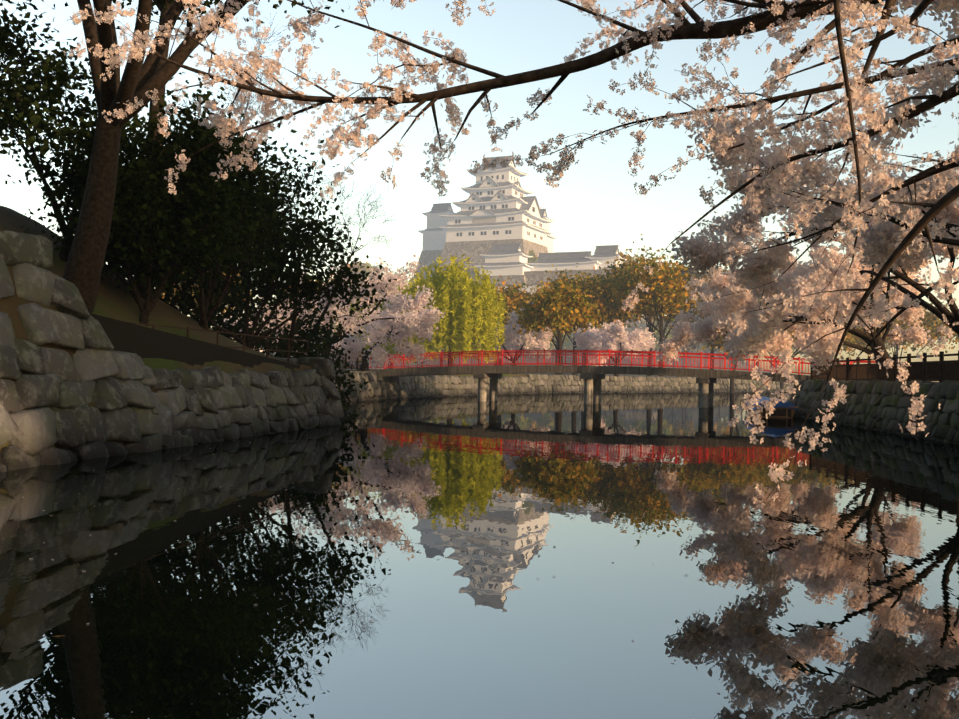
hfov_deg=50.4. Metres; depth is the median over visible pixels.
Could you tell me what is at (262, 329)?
bush
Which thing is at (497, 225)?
himeji castle keep
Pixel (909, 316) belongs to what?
cherry tree
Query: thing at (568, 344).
hill tree
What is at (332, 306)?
cherry tree
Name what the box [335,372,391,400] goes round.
stone wall
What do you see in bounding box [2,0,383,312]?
big tree
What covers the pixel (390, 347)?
cherry tree
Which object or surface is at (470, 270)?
hill tree
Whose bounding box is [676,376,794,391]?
stone wall
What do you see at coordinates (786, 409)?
tour boat
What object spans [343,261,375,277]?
hill tree
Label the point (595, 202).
sky
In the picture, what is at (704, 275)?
camphor tree
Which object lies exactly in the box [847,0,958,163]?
cherry tree
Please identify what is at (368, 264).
hill tree
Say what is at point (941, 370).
fences and kerbs
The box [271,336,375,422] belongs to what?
ivy
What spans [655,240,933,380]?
cherry tree
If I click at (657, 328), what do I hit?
camphor tree
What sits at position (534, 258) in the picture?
hill tree
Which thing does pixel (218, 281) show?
shrub
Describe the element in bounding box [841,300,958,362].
cherry tree
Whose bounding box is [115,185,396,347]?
tree
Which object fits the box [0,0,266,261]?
tree
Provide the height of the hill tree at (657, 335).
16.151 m
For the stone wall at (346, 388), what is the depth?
69.19 m
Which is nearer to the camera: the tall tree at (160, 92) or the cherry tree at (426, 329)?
the tall tree at (160, 92)
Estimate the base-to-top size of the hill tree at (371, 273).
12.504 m
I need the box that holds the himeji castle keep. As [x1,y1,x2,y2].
[410,152,658,358]
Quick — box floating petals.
[26,405,949,713]
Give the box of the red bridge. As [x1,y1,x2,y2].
[355,349,875,407]
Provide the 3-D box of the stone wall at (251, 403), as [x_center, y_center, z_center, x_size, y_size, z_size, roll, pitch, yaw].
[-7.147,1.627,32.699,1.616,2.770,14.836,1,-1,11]
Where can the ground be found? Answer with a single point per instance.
(112, 302)
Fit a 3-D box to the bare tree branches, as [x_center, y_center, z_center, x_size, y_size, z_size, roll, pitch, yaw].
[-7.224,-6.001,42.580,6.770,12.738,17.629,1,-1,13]
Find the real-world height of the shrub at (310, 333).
8.724 m
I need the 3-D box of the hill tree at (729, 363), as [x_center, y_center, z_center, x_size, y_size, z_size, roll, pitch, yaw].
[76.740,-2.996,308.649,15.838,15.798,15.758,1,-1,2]
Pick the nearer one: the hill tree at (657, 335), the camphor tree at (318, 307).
the camphor tree at (318, 307)
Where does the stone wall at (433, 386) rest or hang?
on the ground
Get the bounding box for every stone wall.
[0,231,192,471]
[136,366,340,447]
[271,356,343,418]
[333,369,352,401]
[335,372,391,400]
[388,375,533,397]
[526,374,684,393]
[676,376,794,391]
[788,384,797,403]
[793,379,958,444]
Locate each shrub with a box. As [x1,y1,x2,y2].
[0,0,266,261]
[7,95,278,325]
[25,158,254,316]
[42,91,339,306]
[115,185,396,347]
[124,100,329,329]
[171,246,364,360]
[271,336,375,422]
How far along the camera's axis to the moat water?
10.42 m
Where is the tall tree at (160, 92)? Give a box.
[134,0,172,298]
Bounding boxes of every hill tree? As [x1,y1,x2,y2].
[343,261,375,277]
[351,260,374,268]
[360,268,385,281]
[446,266,472,282]
[527,250,537,262]
[545,329,579,354]
[620,254,633,262]
[632,320,673,366]
[655,318,697,367]
[658,342,696,367]
[701,343,726,369]
[719,349,752,370]
[768,344,795,372]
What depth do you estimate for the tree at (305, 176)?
36.40 m
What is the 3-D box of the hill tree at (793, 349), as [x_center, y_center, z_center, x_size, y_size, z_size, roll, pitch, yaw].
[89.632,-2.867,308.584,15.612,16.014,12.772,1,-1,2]
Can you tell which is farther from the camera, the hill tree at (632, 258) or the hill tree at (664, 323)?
the hill tree at (632, 258)
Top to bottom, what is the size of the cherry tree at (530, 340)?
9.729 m
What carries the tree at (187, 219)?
on the ground
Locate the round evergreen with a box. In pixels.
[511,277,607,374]
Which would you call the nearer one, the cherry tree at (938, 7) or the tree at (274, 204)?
the cherry tree at (938, 7)
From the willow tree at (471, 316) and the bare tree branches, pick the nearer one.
the bare tree branches
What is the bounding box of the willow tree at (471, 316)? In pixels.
[399,254,507,366]
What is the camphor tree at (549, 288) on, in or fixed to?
on the ground
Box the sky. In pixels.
[0,0,958,374]
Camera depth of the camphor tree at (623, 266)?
162.33 m
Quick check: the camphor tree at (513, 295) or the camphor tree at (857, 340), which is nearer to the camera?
the camphor tree at (513, 295)
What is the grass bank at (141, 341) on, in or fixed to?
on the ground
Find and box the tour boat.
[743,396,798,417]
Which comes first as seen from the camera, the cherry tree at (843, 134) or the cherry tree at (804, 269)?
the cherry tree at (843, 134)
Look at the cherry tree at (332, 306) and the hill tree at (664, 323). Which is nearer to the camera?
the cherry tree at (332, 306)
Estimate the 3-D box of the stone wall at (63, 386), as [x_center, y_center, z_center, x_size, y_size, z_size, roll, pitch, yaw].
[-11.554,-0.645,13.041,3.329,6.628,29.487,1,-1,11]
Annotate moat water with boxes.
[0,392,958,718]
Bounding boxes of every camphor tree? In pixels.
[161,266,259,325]
[272,273,353,348]
[479,277,536,365]
[520,263,646,374]
[530,278,599,373]
[536,272,631,365]
[586,234,720,375]
[590,248,706,376]
[628,251,685,343]
[667,262,738,369]
[678,303,796,392]
[715,300,861,392]
[792,320,904,363]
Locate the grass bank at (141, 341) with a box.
[89,313,775,399]
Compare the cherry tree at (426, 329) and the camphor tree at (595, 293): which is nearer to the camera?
the cherry tree at (426, 329)
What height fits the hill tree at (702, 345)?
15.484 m
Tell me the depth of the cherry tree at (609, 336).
131.72 m
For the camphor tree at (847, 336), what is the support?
on the ground
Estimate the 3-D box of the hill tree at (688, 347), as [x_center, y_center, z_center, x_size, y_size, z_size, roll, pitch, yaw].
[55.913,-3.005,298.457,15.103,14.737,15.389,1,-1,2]
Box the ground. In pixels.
[0,205,919,450]
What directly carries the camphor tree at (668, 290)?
on the ground
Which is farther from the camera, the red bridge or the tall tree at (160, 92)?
the red bridge
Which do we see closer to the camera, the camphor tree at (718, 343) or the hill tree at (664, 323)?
the camphor tree at (718, 343)
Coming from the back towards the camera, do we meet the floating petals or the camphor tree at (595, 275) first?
the camphor tree at (595, 275)
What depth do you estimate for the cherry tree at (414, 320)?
64.41 m
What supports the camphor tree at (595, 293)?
on the ground
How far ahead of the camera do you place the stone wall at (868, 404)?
42.06 m
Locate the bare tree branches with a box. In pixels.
[166,13,401,357]
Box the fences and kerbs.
[114,319,958,383]
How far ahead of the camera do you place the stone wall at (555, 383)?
131.65 m
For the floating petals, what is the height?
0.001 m
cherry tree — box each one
[63,0,958,508]
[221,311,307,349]
[257,256,407,357]
[288,255,426,358]
[331,284,445,370]
[346,272,436,368]
[474,301,553,373]
[570,320,657,375]
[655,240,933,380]
[667,248,930,362]
[671,114,958,369]
[696,157,958,336]
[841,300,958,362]
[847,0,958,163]
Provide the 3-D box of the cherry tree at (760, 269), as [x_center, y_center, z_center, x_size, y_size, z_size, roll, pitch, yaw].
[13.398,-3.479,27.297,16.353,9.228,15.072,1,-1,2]

